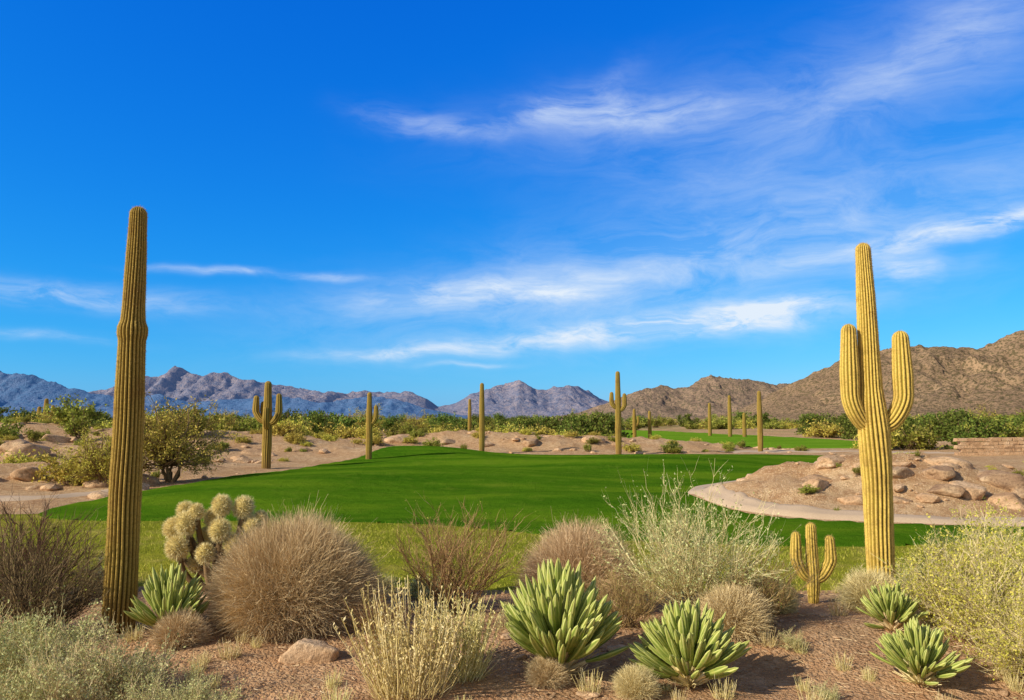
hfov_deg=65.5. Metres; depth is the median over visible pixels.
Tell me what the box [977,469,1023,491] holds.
boulder
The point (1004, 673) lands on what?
dry grass tufts
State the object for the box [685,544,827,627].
twiggy shrub
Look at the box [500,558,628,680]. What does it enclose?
agave plant
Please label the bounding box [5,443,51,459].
boulder
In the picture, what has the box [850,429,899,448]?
creosote bush
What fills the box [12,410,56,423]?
creosote bush
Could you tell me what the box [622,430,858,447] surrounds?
fairway
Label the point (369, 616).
twiggy shrub
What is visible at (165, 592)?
agave plant
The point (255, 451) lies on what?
boulder
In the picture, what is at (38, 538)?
bare desert shrub
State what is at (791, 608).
dry bush
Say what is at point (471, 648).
desert grass clump
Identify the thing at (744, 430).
saguaro cactus
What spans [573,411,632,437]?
mesquite bush
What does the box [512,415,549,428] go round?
mesquite tree
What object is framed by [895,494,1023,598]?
yellow brittlebush
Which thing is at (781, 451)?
cart path
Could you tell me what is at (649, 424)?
saguaro cactus
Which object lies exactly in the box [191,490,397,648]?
dry bush
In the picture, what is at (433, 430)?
creosote bush
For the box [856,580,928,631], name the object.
agave plant
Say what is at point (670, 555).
creosote shrub
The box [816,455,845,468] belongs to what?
boulder
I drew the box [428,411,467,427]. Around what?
mesquite tree
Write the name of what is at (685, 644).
agave plant
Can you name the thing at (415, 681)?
desert grass clump
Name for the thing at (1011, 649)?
yellow brittlebush
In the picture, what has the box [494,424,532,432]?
creosote bush
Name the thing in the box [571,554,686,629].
twiggy shrub
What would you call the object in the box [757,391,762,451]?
saguaro cactus
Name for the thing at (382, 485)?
fairway
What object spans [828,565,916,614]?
dry bush
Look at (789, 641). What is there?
bursage
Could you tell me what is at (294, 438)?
creosote bush
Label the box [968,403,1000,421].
palo verde tree
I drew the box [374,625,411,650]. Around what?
bursage
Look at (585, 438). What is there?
boulder
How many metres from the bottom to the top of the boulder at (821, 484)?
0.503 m
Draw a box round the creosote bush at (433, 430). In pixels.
[426,423,464,432]
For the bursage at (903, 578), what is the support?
on the ground at (782, 483)
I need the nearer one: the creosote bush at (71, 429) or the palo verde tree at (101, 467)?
the palo verde tree at (101, 467)
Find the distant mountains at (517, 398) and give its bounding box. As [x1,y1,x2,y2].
[89,366,608,418]
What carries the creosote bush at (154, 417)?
on the ground at (782, 483)
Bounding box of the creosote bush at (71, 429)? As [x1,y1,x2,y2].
[57,410,91,438]
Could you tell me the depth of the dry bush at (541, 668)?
7.62 m
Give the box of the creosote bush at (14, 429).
[0,415,33,439]
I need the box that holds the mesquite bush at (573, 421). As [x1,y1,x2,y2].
[559,413,593,434]
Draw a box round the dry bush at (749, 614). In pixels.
[690,577,778,644]
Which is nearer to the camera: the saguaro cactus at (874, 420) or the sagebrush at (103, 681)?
the sagebrush at (103, 681)
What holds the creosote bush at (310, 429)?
on the ground at (782, 483)
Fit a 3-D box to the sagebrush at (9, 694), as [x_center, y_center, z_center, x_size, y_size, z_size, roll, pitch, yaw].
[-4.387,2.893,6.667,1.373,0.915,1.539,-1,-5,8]
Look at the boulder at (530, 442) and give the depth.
60.90 m
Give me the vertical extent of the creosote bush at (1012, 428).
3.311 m
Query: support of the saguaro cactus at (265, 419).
on the ground at (782, 483)
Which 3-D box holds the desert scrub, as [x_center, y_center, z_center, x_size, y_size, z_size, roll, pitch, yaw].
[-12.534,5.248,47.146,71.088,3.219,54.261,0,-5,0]
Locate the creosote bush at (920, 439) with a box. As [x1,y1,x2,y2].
[890,420,944,449]
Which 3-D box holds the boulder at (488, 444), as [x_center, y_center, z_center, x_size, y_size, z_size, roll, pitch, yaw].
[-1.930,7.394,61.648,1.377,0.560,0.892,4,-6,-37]
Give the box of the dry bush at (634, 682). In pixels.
[609,661,662,699]
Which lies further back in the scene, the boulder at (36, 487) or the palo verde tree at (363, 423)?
the palo verde tree at (363, 423)
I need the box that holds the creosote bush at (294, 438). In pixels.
[283,430,307,444]
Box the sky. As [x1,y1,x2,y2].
[0,0,1023,406]
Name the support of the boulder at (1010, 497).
on the ground at (782, 483)
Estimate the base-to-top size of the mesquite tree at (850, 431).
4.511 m
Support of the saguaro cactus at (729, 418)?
on the ground at (782, 483)
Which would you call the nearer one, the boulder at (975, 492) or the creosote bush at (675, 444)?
the boulder at (975, 492)
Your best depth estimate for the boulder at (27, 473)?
30.73 m
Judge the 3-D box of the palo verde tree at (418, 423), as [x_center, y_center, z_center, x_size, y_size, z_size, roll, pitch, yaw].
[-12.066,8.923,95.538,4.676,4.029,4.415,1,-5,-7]
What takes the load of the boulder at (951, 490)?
on the ground at (782, 483)
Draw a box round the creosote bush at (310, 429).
[297,421,317,435]
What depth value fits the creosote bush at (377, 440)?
60.41 m
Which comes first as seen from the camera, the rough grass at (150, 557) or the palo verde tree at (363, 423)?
the rough grass at (150, 557)
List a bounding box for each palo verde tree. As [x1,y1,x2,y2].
[36,424,151,488]
[37,405,64,424]
[104,392,240,481]
[210,403,243,428]
[342,403,386,434]
[392,409,429,433]
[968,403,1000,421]
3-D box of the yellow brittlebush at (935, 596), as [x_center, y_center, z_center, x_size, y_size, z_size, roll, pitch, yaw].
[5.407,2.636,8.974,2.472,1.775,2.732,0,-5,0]
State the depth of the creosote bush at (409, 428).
73.49 m
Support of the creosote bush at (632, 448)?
on the ground at (782, 483)
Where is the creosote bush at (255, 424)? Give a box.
[235,412,262,431]
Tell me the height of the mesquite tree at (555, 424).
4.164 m
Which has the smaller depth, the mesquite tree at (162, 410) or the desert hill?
the mesquite tree at (162, 410)
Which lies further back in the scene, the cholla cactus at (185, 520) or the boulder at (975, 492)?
the boulder at (975, 492)
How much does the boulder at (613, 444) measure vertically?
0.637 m
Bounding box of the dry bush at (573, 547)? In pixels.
[506,511,653,616]
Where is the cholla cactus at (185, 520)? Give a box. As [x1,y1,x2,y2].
[161,493,269,591]
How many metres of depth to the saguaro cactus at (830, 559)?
10.93 m
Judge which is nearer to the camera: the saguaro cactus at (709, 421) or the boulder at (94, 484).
the boulder at (94, 484)
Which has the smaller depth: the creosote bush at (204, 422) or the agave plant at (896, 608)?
the agave plant at (896, 608)
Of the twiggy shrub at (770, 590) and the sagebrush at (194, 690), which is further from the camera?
the twiggy shrub at (770, 590)
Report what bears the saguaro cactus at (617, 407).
on the ground at (782, 483)
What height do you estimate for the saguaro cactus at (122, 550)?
5.399 m
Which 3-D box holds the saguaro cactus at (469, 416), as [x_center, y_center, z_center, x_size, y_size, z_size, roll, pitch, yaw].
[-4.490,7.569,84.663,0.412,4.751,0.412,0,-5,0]
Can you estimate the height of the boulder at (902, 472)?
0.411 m
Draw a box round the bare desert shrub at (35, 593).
[0,506,125,638]
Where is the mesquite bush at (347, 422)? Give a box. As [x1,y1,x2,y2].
[332,415,373,435]
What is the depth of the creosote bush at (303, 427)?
66.00 m
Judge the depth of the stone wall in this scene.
56.36 m
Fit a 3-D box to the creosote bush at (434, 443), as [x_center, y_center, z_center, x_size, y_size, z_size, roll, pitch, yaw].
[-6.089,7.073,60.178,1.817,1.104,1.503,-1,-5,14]
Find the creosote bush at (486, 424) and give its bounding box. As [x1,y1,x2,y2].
[461,421,502,431]
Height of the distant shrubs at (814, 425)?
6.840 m
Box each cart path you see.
[0,489,108,501]
[688,480,1023,525]
[720,450,953,453]
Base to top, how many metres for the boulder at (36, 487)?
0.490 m
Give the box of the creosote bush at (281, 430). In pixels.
[272,419,305,436]
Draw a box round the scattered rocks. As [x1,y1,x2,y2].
[0,422,1014,699]
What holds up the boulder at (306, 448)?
on the ground at (782, 483)
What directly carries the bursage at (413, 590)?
on the ground at (782, 483)
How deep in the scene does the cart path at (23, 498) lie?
25.07 m
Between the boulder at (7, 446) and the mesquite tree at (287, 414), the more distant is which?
the mesquite tree at (287, 414)
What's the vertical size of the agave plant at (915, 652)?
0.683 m
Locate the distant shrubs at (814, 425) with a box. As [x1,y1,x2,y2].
[0,406,1023,439]
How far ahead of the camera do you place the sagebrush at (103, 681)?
7.06 m
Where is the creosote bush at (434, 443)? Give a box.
[421,436,444,446]
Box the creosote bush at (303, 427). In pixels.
[277,416,310,435]
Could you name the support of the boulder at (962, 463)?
on the ground at (782, 483)
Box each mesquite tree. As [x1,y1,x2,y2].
[0,406,58,422]
[148,405,202,416]
[272,408,307,424]
[285,410,338,434]
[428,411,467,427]
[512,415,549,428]
[542,412,581,434]
[836,417,857,438]
[914,407,982,440]
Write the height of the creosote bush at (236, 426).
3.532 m
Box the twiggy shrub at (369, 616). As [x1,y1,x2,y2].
[342,589,413,639]
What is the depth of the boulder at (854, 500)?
21.10 m
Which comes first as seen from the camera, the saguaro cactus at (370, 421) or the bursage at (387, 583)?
the bursage at (387, 583)
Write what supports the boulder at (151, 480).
on the ground at (782, 483)
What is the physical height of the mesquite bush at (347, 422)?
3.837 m
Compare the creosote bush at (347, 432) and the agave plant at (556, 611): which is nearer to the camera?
the agave plant at (556, 611)
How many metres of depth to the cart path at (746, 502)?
20.55 m
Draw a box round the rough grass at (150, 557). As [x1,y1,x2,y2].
[0,514,1023,593]
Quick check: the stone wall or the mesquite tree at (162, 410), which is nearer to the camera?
the stone wall
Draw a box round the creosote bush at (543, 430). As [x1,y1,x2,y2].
[516,423,558,434]
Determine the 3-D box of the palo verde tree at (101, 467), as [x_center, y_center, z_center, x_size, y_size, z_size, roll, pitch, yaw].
[-15.358,3.835,29.974,3.312,2.854,3.127,-2,-5,22]
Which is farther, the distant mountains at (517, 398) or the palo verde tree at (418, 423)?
the distant mountains at (517, 398)
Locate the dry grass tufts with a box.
[3,584,1023,699]
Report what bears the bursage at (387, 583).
on the ground at (782, 483)
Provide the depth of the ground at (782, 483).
9.09 m
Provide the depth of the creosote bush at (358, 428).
70.80 m
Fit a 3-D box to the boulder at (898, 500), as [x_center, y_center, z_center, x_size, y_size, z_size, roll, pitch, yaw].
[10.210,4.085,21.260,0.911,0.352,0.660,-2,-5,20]
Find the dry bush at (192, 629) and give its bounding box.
[148,605,217,652]
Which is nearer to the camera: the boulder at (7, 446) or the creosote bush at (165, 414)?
the boulder at (7, 446)
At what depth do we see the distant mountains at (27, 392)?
2621.98 m
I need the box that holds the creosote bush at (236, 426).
[203,411,250,431]
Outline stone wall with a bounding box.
[953,437,1023,455]
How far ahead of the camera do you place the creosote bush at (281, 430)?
59.31 m
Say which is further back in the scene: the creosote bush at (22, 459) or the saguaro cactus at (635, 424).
the saguaro cactus at (635, 424)
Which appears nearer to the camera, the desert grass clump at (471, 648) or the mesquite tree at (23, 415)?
the desert grass clump at (471, 648)
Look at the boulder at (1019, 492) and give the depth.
21.32 m
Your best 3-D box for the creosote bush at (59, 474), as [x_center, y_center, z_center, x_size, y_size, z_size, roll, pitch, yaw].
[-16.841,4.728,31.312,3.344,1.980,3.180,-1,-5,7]
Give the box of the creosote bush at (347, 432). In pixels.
[317,422,356,438]
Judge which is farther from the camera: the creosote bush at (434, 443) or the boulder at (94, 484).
the creosote bush at (434, 443)
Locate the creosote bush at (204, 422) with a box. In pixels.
[165,406,217,435]
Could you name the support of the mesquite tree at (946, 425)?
on the ground at (782, 483)
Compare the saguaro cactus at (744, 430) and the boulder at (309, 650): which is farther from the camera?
the saguaro cactus at (744, 430)
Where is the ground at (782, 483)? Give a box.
[0,419,1023,699]
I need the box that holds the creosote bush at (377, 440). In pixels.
[363,433,385,445]
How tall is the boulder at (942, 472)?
0.490 m
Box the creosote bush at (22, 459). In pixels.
[0,450,40,463]
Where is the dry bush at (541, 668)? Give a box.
[523,653,576,689]
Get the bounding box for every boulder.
[0,439,32,452]
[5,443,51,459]
[10,466,46,480]
[25,483,62,489]
[41,434,70,442]
[83,478,108,487]
[142,474,159,484]
[241,448,261,455]
[278,638,338,662]
[292,447,312,451]
[384,434,407,442]
[440,439,455,444]
[485,442,493,446]
[522,438,538,446]
[581,436,605,442]
[611,442,629,446]
[799,474,830,480]
[802,479,829,491]
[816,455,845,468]
[837,495,862,504]
[892,466,914,478]
[893,496,912,503]
[921,465,955,480]
[924,456,973,468]
[926,484,966,497]
[949,480,986,499]
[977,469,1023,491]
[983,492,1023,509]
[1011,486,1023,498]
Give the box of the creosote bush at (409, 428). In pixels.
[397,417,418,433]
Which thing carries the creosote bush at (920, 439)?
on the ground at (782, 483)
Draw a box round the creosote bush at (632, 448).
[622,441,641,451]
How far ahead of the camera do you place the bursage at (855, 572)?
12.73 m
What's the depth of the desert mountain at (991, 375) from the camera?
903.08 m
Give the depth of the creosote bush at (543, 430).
81.44 m
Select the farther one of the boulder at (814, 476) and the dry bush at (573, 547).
the boulder at (814, 476)
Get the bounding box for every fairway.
[39,446,1023,546]
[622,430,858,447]
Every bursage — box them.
[69,551,103,594]
[371,571,401,593]
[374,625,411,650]
[394,567,454,600]
[494,609,508,631]
[776,625,804,650]
[811,677,840,699]
[842,563,866,581]
[895,557,939,592]
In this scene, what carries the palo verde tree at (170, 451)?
on the ground at (782, 483)
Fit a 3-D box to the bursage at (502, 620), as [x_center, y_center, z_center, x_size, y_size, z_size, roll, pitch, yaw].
[0.008,3.093,9.142,0.443,0.355,0.532,2,-5,-24]
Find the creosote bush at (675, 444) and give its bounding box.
[661,440,682,451]
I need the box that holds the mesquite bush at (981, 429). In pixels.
[942,414,1010,448]
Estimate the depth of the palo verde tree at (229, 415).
82.87 m
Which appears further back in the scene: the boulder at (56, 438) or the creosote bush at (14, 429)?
the boulder at (56, 438)
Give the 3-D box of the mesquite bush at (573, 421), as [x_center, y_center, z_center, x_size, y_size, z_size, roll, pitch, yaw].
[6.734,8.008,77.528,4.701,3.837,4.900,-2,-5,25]
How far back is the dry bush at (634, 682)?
7.29 m
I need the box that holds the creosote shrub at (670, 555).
[586,458,802,611]
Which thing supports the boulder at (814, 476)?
on the ground at (782, 483)
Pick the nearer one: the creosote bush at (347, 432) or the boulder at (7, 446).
the boulder at (7, 446)
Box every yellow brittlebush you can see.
[864,509,1023,657]
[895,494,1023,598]
[935,560,1023,686]
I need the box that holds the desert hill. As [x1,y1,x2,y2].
[553,375,787,418]
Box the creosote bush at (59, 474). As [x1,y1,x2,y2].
[28,445,102,485]
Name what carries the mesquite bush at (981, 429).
on the ground at (782, 483)
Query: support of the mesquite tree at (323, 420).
on the ground at (782, 483)
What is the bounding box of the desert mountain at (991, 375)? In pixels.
[692,330,1023,419]
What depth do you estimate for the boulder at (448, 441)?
62.04 m
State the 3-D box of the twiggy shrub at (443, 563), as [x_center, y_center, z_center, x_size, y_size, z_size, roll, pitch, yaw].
[-0.658,2.619,10.339,2.120,1.621,2.566,0,-5,0]
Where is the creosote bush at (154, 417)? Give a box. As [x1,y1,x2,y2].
[144,411,164,430]
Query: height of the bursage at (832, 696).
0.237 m
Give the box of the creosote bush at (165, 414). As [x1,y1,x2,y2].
[151,408,189,422]
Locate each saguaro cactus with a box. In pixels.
[37,398,54,418]
[100,205,148,634]
[252,381,282,468]
[366,392,378,458]
[468,399,471,430]
[479,383,484,450]
[609,371,626,453]
[632,409,639,436]
[648,411,651,438]
[708,403,711,435]
[728,395,731,436]
[742,413,746,436]
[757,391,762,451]
[789,521,836,603]
[839,242,913,584]
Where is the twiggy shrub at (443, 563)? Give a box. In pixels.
[390,495,536,614]
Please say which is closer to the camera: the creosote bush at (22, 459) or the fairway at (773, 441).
the creosote bush at (22, 459)
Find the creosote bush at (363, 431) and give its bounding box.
[354,424,382,438]
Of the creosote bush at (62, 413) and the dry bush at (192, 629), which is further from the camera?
the creosote bush at (62, 413)
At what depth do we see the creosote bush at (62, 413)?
65.10 m
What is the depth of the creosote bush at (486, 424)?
79.31 m
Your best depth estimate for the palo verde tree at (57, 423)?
83.10 m
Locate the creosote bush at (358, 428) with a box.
[350,423,384,437]
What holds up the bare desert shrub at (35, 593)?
on the ground at (782, 483)
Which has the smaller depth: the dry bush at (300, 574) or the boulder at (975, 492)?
the dry bush at (300, 574)
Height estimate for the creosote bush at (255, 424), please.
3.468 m
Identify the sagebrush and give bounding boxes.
[0,585,109,688]
[0,639,63,699]
[3,609,185,699]
[107,659,263,699]
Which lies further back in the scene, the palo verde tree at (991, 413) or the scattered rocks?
the palo verde tree at (991, 413)
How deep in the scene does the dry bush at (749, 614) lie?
8.81 m
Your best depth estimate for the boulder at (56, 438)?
53.28 m
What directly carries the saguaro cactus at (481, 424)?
on the ground at (782, 483)
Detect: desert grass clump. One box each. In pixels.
[333,573,471,699]
[411,587,506,683]
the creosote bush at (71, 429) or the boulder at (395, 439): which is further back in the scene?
the boulder at (395, 439)
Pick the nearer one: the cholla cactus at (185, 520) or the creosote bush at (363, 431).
the cholla cactus at (185, 520)
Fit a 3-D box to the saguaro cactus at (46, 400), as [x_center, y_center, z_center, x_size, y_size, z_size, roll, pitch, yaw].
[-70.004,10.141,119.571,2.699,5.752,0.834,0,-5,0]
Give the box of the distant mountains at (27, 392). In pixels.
[0,371,467,418]
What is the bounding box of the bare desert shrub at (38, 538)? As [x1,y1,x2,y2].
[0,480,107,604]
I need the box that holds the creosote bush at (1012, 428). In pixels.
[961,412,1023,437]
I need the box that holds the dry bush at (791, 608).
[753,577,804,614]
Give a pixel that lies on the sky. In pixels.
(436, 201)
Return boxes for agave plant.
[123,563,211,637]
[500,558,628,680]
[627,597,751,689]
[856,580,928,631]
[869,616,972,687]
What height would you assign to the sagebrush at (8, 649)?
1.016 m
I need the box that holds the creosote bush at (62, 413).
[42,393,108,425]
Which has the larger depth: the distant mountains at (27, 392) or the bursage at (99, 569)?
the distant mountains at (27, 392)

